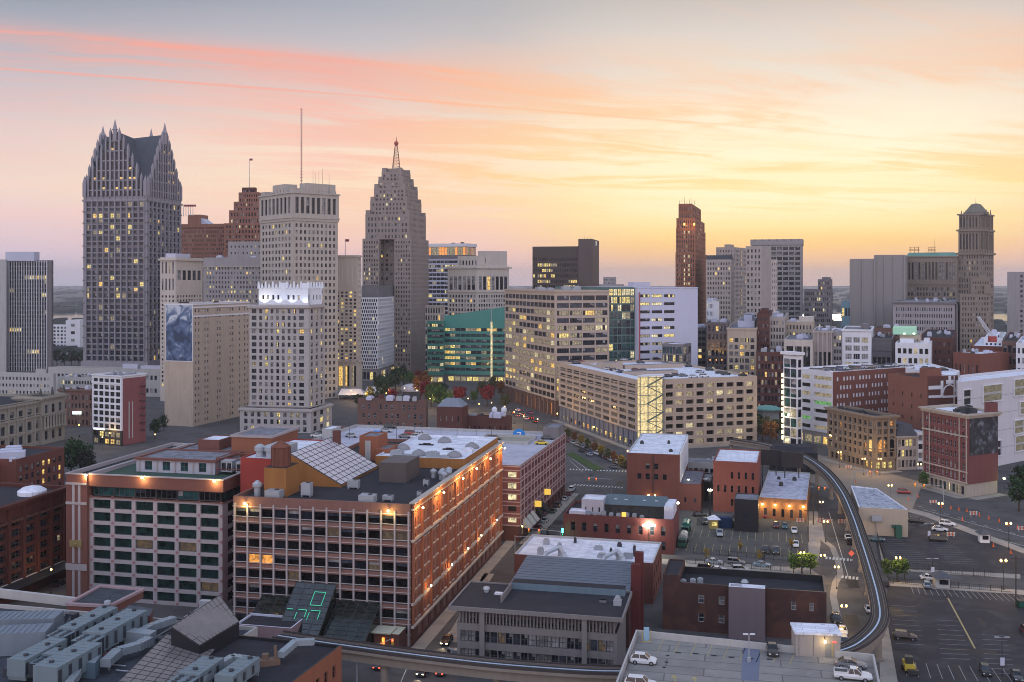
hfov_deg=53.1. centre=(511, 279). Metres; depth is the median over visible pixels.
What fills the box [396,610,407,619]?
window
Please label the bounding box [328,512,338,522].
window
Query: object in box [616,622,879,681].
foreground garage
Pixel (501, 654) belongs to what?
window
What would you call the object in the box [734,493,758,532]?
black painted shed
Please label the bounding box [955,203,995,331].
domed stone tower
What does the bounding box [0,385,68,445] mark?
county hall
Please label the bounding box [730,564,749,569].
parked car
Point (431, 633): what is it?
pavement
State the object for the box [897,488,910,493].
parked car
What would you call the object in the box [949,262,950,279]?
window
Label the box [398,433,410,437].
parked car
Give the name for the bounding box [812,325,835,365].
columned cream block
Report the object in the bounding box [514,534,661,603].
twin duct block
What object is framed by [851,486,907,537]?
beige windowless block
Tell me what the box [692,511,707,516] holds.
parked car
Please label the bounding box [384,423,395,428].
parked car
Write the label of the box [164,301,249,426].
mural apartment block
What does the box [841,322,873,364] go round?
white loft block
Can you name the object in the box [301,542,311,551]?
window
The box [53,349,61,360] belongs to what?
street tree
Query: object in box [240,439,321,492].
red penthouse block
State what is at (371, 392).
park tree
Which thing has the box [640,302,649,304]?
window
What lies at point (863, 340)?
window
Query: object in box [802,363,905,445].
white brick garage
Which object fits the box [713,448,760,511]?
red brick warehouse
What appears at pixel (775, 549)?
parked car
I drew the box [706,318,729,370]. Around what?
uplit grey block
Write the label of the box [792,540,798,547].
parked car
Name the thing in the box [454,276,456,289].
window
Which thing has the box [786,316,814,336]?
beige flats
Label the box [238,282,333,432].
castle crowned tower
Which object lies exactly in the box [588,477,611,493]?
traffic signal
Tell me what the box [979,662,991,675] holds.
parked car
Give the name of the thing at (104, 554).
window
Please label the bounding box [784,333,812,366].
cream framed block
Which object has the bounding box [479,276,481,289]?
window
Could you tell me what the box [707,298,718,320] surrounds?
white tower
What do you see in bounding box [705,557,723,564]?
parked car
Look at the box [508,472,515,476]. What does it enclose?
window
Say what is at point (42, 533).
window
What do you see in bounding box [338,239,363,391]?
slim cream tower
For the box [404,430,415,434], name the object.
parked car
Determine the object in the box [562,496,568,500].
parked car
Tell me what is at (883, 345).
dark columned block
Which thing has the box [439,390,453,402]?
park tree
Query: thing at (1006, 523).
street lamp
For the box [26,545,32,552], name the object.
window
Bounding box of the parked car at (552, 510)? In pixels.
[549,508,556,512]
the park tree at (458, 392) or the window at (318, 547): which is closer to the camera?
the window at (318, 547)
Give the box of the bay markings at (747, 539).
[677,529,805,555]
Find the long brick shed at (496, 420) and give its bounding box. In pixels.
[467,407,511,429]
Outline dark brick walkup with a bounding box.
[358,392,427,426]
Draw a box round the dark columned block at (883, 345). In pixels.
[872,332,894,363]
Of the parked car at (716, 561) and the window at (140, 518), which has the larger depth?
the parked car at (716, 561)
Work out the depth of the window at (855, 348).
562.96 m
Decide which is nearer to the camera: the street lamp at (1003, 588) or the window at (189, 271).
the street lamp at (1003, 588)
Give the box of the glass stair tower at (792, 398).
[780,351,804,443]
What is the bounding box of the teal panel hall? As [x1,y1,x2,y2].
[841,299,849,328]
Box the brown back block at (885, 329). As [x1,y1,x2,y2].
[875,324,899,362]
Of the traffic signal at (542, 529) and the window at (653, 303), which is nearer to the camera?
the traffic signal at (542, 529)
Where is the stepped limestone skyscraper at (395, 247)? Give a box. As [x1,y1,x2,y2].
[362,138,428,373]
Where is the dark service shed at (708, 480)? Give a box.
[703,473,712,500]
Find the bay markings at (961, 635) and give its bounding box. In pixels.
[893,587,1023,681]
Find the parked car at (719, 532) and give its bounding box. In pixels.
[716,528,722,536]
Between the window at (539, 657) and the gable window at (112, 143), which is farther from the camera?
the gable window at (112, 143)
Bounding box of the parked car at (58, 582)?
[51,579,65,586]
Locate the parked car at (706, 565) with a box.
[697,562,711,567]
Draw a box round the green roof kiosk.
[757,405,781,421]
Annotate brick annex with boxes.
[971,334,1001,351]
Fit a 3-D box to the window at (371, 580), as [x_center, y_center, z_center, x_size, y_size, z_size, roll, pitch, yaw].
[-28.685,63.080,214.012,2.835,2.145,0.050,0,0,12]
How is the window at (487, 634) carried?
in the grey concrete office at (553, 621)
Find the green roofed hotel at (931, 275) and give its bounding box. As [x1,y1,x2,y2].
[906,247,958,298]
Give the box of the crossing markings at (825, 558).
[570,469,857,579]
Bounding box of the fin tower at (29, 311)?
[5,252,52,370]
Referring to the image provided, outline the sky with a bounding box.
[0,0,1023,285]
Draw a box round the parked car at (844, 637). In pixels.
[840,633,847,641]
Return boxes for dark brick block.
[663,559,826,640]
[756,346,785,418]
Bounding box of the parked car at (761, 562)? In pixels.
[753,560,769,567]
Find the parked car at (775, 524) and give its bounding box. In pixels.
[773,521,778,527]
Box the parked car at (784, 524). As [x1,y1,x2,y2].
[782,521,787,528]
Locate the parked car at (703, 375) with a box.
[699,373,709,376]
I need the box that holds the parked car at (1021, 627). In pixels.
[1019,624,1023,634]
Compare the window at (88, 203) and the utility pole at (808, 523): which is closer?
the utility pole at (808, 523)
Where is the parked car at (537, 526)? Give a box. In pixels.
[534,524,542,529]
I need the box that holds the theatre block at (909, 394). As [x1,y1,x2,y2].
[888,367,957,430]
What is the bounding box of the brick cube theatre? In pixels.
[627,433,704,510]
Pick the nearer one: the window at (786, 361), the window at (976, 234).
the window at (786, 361)
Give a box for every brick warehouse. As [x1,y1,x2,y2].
[0,482,65,603]
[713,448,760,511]
[922,329,956,368]
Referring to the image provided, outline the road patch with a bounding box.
[819,523,843,624]
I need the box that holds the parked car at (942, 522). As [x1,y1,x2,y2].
[939,519,955,525]
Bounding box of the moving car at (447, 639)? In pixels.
[440,634,452,645]
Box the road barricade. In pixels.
[947,532,954,537]
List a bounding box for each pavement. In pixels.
[411,540,515,649]
[449,573,493,642]
[519,493,577,543]
[552,420,630,449]
[662,559,818,574]
[688,445,728,448]
[807,511,820,566]
[821,458,873,471]
[875,470,901,472]
[879,546,1019,578]
[879,628,897,681]
[889,582,1023,594]
[908,509,1023,553]
[916,485,965,498]
[970,493,1006,499]
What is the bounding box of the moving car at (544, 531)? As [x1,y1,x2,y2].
[540,528,548,534]
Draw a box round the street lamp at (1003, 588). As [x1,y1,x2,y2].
[1000,559,1006,589]
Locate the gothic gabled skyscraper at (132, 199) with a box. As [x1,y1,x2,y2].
[81,121,182,366]
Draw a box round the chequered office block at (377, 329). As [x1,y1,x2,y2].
[361,285,393,380]
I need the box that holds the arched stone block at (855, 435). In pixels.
[823,406,899,470]
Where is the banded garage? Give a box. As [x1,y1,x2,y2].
[314,423,565,541]
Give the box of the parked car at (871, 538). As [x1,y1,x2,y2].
[868,535,884,541]
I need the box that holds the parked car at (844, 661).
[835,656,866,669]
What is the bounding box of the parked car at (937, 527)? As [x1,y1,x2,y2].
[931,525,947,531]
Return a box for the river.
[53,314,1006,320]
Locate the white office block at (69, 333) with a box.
[53,319,82,346]
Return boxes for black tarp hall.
[769,443,817,473]
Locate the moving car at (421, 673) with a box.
[416,671,427,676]
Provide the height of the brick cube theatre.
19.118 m
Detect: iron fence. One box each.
[686,558,789,571]
[693,547,785,560]
[877,534,884,559]
[889,577,918,584]
[912,563,990,576]
[951,582,1008,591]
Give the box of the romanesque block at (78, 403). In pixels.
[57,385,91,426]
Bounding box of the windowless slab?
[850,259,874,334]
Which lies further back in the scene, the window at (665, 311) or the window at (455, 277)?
the window at (455, 277)
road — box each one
[7,358,1023,681]
[810,455,921,509]
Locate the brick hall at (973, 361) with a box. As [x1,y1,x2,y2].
[953,348,1008,374]
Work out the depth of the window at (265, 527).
219.22 m
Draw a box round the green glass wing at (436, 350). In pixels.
[427,321,444,381]
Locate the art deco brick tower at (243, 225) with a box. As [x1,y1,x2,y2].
[224,158,260,256]
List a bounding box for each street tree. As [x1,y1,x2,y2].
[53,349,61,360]
[59,352,68,365]
[64,435,85,470]
[67,350,74,365]
[69,439,94,468]
[73,350,82,361]
[77,449,96,467]
[149,419,160,438]
[157,414,169,430]
[565,428,571,436]
[571,431,577,439]
[577,435,584,443]
[585,438,590,447]
[591,441,597,450]
[597,445,604,457]
[604,448,611,461]
[611,450,617,463]
[617,454,625,464]
[703,548,709,558]
[757,415,771,441]
[757,549,762,559]
[761,421,778,442]
[771,419,782,439]
[786,551,800,572]
[789,537,793,549]
[795,553,809,573]
[806,552,818,573]
[879,558,895,579]
[891,559,903,579]
[899,558,910,579]
[918,470,929,487]
[1007,474,1023,511]
[1010,464,1023,479]
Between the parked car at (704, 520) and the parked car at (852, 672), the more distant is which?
the parked car at (704, 520)
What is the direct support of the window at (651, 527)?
in the slate penthouse block at (617, 516)
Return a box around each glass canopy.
[253,595,289,614]
[281,582,335,635]
[322,600,379,642]
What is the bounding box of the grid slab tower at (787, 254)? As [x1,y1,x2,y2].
[750,239,803,319]
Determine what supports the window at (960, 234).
in the domed stone tower at (975, 253)
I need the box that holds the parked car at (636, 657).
[630,651,656,665]
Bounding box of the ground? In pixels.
[53,286,1006,356]
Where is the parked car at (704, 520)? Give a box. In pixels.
[701,516,707,524]
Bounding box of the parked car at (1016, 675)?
[1009,668,1023,681]
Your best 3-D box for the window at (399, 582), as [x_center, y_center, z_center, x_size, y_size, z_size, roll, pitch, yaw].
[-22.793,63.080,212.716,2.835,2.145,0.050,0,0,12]
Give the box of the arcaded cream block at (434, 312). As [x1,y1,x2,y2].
[425,305,445,370]
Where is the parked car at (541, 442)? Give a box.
[535,440,548,444]
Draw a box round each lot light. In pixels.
[927,558,938,571]
[994,636,1009,676]
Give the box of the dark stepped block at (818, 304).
[804,277,832,326]
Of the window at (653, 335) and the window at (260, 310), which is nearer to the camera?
the window at (260, 310)
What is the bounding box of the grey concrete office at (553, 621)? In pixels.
[448,578,631,664]
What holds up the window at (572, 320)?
in the tan headquarters
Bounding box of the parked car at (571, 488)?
[568,485,575,491]
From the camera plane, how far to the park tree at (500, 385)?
655.51 m
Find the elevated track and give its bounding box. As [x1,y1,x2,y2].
[272,438,889,681]
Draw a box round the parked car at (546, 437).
[541,435,553,439]
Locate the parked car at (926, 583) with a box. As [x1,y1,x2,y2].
[922,580,931,588]
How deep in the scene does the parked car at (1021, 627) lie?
220.37 m
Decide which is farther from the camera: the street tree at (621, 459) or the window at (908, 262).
the window at (908, 262)
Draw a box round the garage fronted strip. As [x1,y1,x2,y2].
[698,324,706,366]
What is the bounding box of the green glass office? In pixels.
[444,298,504,381]
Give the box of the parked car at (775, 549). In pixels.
[772,545,779,554]
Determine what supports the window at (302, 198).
in the corner towered skyscraper at (298, 235)
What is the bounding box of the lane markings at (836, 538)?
[401,459,1022,681]
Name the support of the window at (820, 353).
in the columned cream block at (822, 345)
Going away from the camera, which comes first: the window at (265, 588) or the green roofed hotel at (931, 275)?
the window at (265, 588)
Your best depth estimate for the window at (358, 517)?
214.72 m
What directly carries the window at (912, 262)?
in the green roofed hotel at (931, 275)
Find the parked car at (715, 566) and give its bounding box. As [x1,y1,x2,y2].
[711,565,726,568]
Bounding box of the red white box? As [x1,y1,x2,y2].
[984,329,1005,344]
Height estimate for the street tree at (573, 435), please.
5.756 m
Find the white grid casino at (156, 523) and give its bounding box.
[65,426,298,606]
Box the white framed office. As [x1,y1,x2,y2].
[91,370,146,445]
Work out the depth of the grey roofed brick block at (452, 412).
433.62 m
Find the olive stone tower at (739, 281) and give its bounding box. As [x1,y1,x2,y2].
[716,244,745,321]
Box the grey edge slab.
[1007,272,1023,335]
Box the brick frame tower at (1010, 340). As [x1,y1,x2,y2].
[1002,332,1022,369]
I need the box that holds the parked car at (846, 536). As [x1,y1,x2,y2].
[844,534,850,539]
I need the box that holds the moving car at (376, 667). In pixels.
[373,664,379,669]
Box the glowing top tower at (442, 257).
[429,242,476,315]
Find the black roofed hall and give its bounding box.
[48,364,159,396]
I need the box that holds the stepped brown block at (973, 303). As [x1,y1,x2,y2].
[958,275,992,351]
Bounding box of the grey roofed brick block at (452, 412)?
[437,398,467,428]
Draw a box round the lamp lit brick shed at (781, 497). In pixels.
[759,470,809,521]
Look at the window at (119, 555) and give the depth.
242.42 m
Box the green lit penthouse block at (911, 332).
[893,326,921,342]
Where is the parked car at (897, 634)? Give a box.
[892,629,917,640]
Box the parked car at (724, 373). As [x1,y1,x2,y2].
[720,371,730,374]
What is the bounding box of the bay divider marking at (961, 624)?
[947,598,975,648]
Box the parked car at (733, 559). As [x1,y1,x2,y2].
[726,557,744,564]
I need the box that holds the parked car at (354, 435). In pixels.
[345,433,358,437]
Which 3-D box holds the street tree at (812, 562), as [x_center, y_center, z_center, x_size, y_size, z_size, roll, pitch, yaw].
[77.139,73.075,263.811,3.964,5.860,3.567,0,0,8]
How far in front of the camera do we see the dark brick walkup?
442.89 m
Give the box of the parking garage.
[558,360,756,446]
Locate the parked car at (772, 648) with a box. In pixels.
[766,641,779,656]
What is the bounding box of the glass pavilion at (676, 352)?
[662,342,690,364]
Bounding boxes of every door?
[365,441,370,459]
[825,643,831,656]
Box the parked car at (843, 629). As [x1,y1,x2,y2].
[837,624,847,635]
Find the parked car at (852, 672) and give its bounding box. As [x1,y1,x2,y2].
[833,665,872,681]
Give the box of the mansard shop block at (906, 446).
[895,420,918,469]
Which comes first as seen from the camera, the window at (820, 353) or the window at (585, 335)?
the window at (820, 353)
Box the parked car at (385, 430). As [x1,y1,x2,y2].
[379,428,392,431]
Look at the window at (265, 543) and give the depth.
219.22 m
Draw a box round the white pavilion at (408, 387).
[401,384,419,392]
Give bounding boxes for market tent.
[338,389,366,396]
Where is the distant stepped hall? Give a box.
[599,277,623,285]
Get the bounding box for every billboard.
[758,449,779,487]
[781,451,802,477]
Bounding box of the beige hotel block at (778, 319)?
[770,311,787,348]
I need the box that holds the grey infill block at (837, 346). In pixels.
[832,328,841,364]
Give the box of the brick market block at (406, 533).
[232,430,505,646]
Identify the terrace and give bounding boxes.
[688,456,714,472]
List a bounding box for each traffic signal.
[356,638,393,681]
[528,528,560,535]
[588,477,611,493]
[914,483,943,504]
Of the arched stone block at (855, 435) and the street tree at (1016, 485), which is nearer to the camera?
the street tree at (1016, 485)
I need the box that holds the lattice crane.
[977,317,996,341]
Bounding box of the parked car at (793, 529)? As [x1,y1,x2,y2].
[791,526,797,533]
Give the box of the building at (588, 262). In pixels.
[578,236,598,285]
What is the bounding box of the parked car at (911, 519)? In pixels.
[908,516,924,523]
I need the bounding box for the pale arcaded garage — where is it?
[58,373,91,392]
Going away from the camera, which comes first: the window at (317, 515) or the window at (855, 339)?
the window at (317, 515)
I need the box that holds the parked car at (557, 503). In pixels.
[554,501,561,507]
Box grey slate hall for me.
[510,551,643,648]
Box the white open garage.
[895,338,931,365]
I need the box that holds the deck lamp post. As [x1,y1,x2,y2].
[743,633,754,661]
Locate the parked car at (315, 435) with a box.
[310,433,321,436]
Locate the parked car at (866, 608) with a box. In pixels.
[863,604,869,612]
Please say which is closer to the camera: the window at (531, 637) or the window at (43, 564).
the window at (531, 637)
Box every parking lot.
[675,513,806,557]
[876,522,1023,574]
[887,586,1023,681]
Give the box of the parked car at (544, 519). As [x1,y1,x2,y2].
[541,517,548,522]
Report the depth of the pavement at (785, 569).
270.16 m
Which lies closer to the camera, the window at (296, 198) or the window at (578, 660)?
the window at (578, 660)
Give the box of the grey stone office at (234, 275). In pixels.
[203,241,259,303]
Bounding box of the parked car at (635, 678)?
[624,673,655,681]
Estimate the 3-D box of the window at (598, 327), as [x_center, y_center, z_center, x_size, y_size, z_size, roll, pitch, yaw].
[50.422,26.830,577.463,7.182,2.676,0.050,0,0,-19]
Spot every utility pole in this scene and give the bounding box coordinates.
[804,508,808,541]
[810,493,816,524]
[1011,555,1016,606]
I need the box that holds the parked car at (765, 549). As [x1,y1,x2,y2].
[761,545,769,553]
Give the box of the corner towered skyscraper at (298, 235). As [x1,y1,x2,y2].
[258,108,340,398]
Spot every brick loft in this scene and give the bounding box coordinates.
[0,445,63,484]
[757,308,771,349]
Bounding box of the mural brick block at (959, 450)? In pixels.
[918,401,1002,497]
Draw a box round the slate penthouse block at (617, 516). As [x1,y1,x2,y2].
[563,494,678,554]
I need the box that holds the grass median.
[567,452,602,470]
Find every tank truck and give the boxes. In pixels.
[677,530,687,547]
[681,518,690,534]
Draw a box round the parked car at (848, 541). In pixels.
[846,538,851,544]
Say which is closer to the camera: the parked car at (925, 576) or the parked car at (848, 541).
the parked car at (925, 576)
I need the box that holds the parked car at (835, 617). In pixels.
[830,611,841,624]
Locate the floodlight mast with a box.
[642,524,654,540]
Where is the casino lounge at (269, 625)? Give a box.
[239,613,302,637]
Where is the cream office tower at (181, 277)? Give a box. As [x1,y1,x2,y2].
[158,253,204,400]
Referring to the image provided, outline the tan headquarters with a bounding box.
[504,282,697,416]
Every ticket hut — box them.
[707,515,720,528]
[928,571,954,587]
[975,529,992,542]
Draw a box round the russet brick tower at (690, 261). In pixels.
[675,197,705,325]
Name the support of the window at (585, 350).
in the tan headquarters
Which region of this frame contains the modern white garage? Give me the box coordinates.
[957,369,1023,465]
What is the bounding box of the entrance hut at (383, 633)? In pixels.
[371,625,405,646]
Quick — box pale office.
[0,369,55,393]
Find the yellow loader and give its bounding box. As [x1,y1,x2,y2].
[901,654,918,674]
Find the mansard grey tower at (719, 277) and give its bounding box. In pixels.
[706,255,732,325]
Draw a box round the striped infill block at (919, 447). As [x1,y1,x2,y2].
[914,429,921,468]
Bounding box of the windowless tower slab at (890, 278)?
[874,255,906,326]
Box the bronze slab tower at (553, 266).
[532,246,577,288]
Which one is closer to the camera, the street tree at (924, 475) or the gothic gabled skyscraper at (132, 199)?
the street tree at (924, 475)
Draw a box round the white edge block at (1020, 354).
[1016,336,1023,368]
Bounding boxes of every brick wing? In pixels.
[181,205,223,257]
[212,635,341,681]
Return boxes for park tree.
[353,394,363,403]
[364,386,376,397]
[373,374,382,383]
[374,375,389,394]
[382,373,395,394]
[388,388,398,397]
[389,368,402,389]
[397,364,409,384]
[403,372,414,384]
[412,370,422,377]
[412,375,428,389]
[419,380,431,398]
[421,371,432,381]
[424,383,435,406]
[431,383,446,404]
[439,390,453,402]
[440,382,448,390]
[451,386,464,397]
[459,386,466,399]
[470,390,478,399]
[476,381,486,391]
[479,384,494,406]
[487,376,498,395]
[496,380,505,397]
[500,393,510,405]
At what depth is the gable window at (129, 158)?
728.17 m
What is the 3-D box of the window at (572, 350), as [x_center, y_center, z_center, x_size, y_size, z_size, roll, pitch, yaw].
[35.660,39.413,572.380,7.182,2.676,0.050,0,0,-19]
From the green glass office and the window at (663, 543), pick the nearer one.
the window at (663, 543)
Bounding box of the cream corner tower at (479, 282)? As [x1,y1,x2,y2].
[445,251,511,314]
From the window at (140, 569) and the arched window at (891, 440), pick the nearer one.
the window at (140, 569)
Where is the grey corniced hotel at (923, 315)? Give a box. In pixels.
[891,297,957,351]
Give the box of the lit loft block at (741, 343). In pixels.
[726,313,757,375]
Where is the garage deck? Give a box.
[906,362,959,403]
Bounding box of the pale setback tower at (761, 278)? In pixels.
[746,246,776,316]
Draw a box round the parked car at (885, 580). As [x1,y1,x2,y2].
[881,576,889,586]
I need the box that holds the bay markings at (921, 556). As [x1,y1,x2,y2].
[885,539,970,563]
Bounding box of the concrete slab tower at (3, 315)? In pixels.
[0,259,6,371]
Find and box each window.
[10,263,35,370]
[11,528,18,536]
[11,539,18,547]
[11,550,18,558]
[11,561,18,569]
[11,572,18,580]
[26,523,32,531]
[26,534,32,542]
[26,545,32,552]
[26,556,32,563]
[26,566,32,574]
[40,519,46,526]
[40,529,46,536]
[40,540,46,547]
[40,550,46,557]
[40,561,46,568]
[54,514,59,521]
[54,524,59,531]
[54,535,59,541]
[54,545,59,552]
[54,555,59,562]
[87,202,178,360]
[89,179,91,196]
[94,169,95,196]
[94,486,113,495]
[94,499,109,508]
[94,512,109,520]
[94,524,109,533]
[94,537,109,545]
[94,549,109,558]
[94,562,109,571]
[94,575,109,583]
[98,159,100,196]
[103,149,104,195]
[107,141,108,195]
[111,133,113,195]
[115,487,134,496]
[115,500,131,509]
[115,513,131,521]
[115,526,131,534]
[115,538,131,547]
[115,551,131,559]
[115,563,131,572]
[115,576,131,585]
[116,133,117,195]
[120,141,121,195]
[124,149,126,195]
[129,158,130,195]
[133,168,135,195]
[135,488,155,497]
[136,501,152,510]
[136,514,152,523]
[136,527,152,535]
[136,539,152,548]
[136,552,152,561]
[136,565,152,574]
[136,578,152,586]
[138,178,139,195]
[142,591,152,599]
[145,460,239,471]
[157,489,176,498]
[158,503,174,511]
[158,515,174,524]
[158,528,174,537]
[158,541,174,549]
[158,554,174,562]
[158,566,174,575]
[158,579,174,588]
[158,592,174,601]
[159,151,159,197]
[161,144,161,197]
[162,312,162,385]
[164,145,164,197]
[166,146,166,198]
[177,270,180,279]
[178,490,198,499]
[179,504,195,512]
[179,516,195,525]
[179,529,195,538]
[179,542,195,551]
[179,555,195,564]
[179,568,195,576]
[179,581,195,589]
[179,593,195,602]
[183,270,185,279]
[188,270,190,279]
[199,491,219,500]
[201,505,217,513]
[201,518,217,526]
[201,531,217,539]
[201,543,217,552]
[201,556,217,565]
[201,569,217,578]
[201,582,217,591]
[201,595,216,599]
[207,245,259,301]
[219,307,247,414]
[222,487,235,500]
[228,501,232,511]
[228,514,232,523]
[228,527,232,536]
[228,539,232,549]
[228,552,232,562]
[228,565,232,574]
[228,578,232,587]
[228,590,232,600]
[236,190,256,209]
[236,568,245,577]
[236,583,245,592]
[236,598,245,607]
[236,613,245,620]
[249,508,258,517]
[249,523,258,533]
[249,539,258,548]
[249,554,258,563]
[249,569,258,578]
[249,584,258,593]
[249,599,258,608]
[259,295,321,405]
[262,509,272,518]
[262,524,272,533]
[262,539,272,549]
[262,555,272,564]
[262,570,272,579]
[262,585,272,594]
[263,223,334,396]
[273,199,274,214]
[275,510,285,519]
[275,525,285,534]
[275,540,285,549]
[275,555,285,565]
[275,571,285,580]
[275,586,285,595]
[288,510,298,520]
[288,526,298,535]
[288,541,298,550]
[288,556,298,565]
[288,571,298,581]
[288,587,293,595]
[295,197,297,212]
[301,197,303,212]
[301,511,311,520]
[301,526,311,536]
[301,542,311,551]
[301,557,311,566]
[301,572,311,582]
[306,197,308,213]
[312,198,313,213]
[314,512,325,521]
[314,527,325,536]
[314,542,325,552]
[314,558,325,567]
[314,573,325,583]
[317,198,319,213]
[322,198,324,213]
[328,199,329,213]
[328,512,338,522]
[328,528,338,537]
[328,543,338,553]
[328,559,338,568]
[328,574,338,583]
[333,199,334,214]
[338,258,360,358]
[339,366,342,385]
[341,513,352,523]
[341,529,352,538]
[341,544,352,553]
[341,559,352,569]
[341,575,352,584]
[341,590,352,600]
[345,366,348,385]
[352,366,355,385]
[355,514,365,523]
[355,529,365,539]
[355,545,365,554]
[355,560,365,570]
[355,576,365,585]
[355,591,365,601]
[361,298,393,378]
[364,174,423,369]
[368,514,379,524]
[368,530,379,540]
[368,546,379,555]
[368,561,379,571]
[368,577,379,586]
[368,592,379,602]
[382,515,393,525]
[382,531,393,540]
[382,546,393,556]
[382,562,393,572]
[382,578,393,587]
[382,593,393,603]
[382,609,393,618]
[396,516,407,525]
[396,532,407,541]
[396,547,407,557]
[396,563,407,572]
[396,579,407,588]
[396,594,407,604]
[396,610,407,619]
[429,247,474,304]
[445,328,454,370]
[450,276,452,289]
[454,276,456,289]
[461,630,466,640]
[461,648,466,653]
[463,276,465,289]
[467,276,469,289]
[468,630,474,640]
[468,648,474,654]
[472,276,474,289]
[476,631,478,641]
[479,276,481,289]
[483,276,485,289]
[484,258,504,309]
[485,632,489,642]
[485,650,489,656]
[487,276,489,289]
[491,632,496,642]
[491,650,496,656]
[496,276,498,289]
[498,633,504,643]
[498,651,504,657]
[500,276,502,289]
[504,276,506,288]
[506,289,633,413]
[506,633,511,643]
[506,651,511,658]
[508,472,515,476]
[508,483,515,488]
[508,494,515,499]
[508,506,515,510]
[508,518,515,521]
[513,634,519,644]
[513,652,519,658]
[521,634,527,645]
[521,653,527,659]
[529,635,534,645]
[529,653,534,660]
[533,258,541,287]
[536,635,542,646]
[536,654,542,660]
[544,636,550,646]
[544,654,550,661]
[552,637,557,647]
[552,655,557,661]
[557,296,568,299]
[557,303,568,307]
[557,311,568,315]
[557,318,568,322]
[557,326,568,330]
[557,333,568,337]
[557,341,568,345]
[557,348,568,352]
[557,356,568,360]
[559,637,565,648]
[559,656,565,662]
[561,367,631,444]
[567,638,573,648]
[567,656,573,662]
[570,295,581,299]
[570,303,581,307]
[570,310,581,314]
[570,318,581,322]
[570,325,581,329]
[570,333,581,337]
[570,340,581,344]
[570,348,581,352]
[570,355,581,359]
[571,522,574,529]
[575,638,581,649]
[575,657,581,663]
[582,522,585,530]
[583,295,594,299]
[583,303,594,307]
[583,310,594,314]
[583,318,594,322]
[583,325,594,329]
[583,333,594,337]
[583,340,594,344]
[583,348,594,352]
[583,355,594,359]
[587,639,589,649]
[590,639,596,650]
[590,658,596,663]
[593,523,596,531]
[596,295,606,299]
[596,303,606,307]
[596,310,606,314]
[596,318,606,322]
[596,325,606,329]
[596,333,606,336]
[596,340,606,344]
[596,347,606,351]
[596,355,606,359]
[598,640,604,651]
[598,659,604,664]
[604,524,608,532]
[606,641,612,651]
[606,659,612,664]
[616,524,619,532]
[627,525,630,533]
[638,526,642,534]
[640,294,649,296]
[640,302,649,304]
[640,310,649,312]
[640,318,649,320]
[650,526,653,534]
[652,294,661,296]
[652,302,661,304]
[652,310,661,312]
[652,318,661,320]
[652,326,661,328]
[652,334,661,336]
[652,342,661,344]
[652,350,661,352]
[661,527,665,535]
[662,542,665,550]
[664,294,673,296]
[664,302,673,304]
[664,310,673,312]
[664,318,673,320]
[664,326,673,328]
[664,334,673,336]
[677,207,700,284]
[699,595,703,602]
[699,613,703,621]
[719,596,723,604]
[719,615,723,622]
[737,250,745,320]
[745,511,747,525]
[784,358,789,366]
[784,368,789,376]
[784,378,789,386]
[784,388,789,396]
[784,398,789,406]
[784,407,789,416]
[784,417,789,426]
[784,427,789,435]
[784,437,789,442]
[786,346,792,350]
[791,359,795,367]
[791,369,795,377]
[791,379,795,387]
[791,389,795,397]
[791,399,795,407]
[791,408,795,417]
[791,418,795,427]
[791,428,795,436]
[791,601,795,609]
[795,346,801,355]
[803,346,809,366]
[805,433,811,441]
[810,603,813,610]
[814,435,820,443]
[816,376,830,380]
[816,384,830,388]
[816,392,830,396]
[816,400,830,405]
[816,409,826,412]
[816,417,826,421]
[816,425,826,429]
[819,352,821,365]
[828,352,830,364]
[845,337,851,342]
[845,345,851,350]
[845,354,851,358]
[853,337,859,342]
[853,346,859,350]
[853,354,859,358]
[861,337,867,342]
[861,346,867,350]
[861,354,867,359]
[878,440,884,451]
[890,439,893,450]
[896,307,913,323]
[908,262,909,279]
[908,287,933,298]
[912,262,913,279]
[915,262,916,279]
[918,262,919,279]
[922,262,923,279]
[925,262,926,279]
[932,262,933,279]
[935,262,936,279]
[939,262,940,279]
[940,580,948,584]
[942,262,943,279]
[946,262,947,279]
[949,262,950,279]
[953,262,954,279]
[959,255,989,292]
[960,234,961,248]
[962,281,987,350]
[963,234,964,248]
[966,234,967,248]
[969,234,970,248]
[976,234,977,248]
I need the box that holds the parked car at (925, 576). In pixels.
[919,573,932,579]
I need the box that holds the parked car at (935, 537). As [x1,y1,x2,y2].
[928,534,946,541]
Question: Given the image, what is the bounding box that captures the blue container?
[716,515,731,527]
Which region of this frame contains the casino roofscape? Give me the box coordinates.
[0,584,314,681]
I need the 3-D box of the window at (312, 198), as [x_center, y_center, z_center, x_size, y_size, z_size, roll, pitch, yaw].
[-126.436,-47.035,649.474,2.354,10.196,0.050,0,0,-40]
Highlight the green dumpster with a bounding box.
[1017,599,1023,607]
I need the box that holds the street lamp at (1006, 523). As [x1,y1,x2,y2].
[1005,522,1011,549]
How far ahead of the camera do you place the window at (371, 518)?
214.04 m
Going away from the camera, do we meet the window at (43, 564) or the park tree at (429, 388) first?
the window at (43, 564)

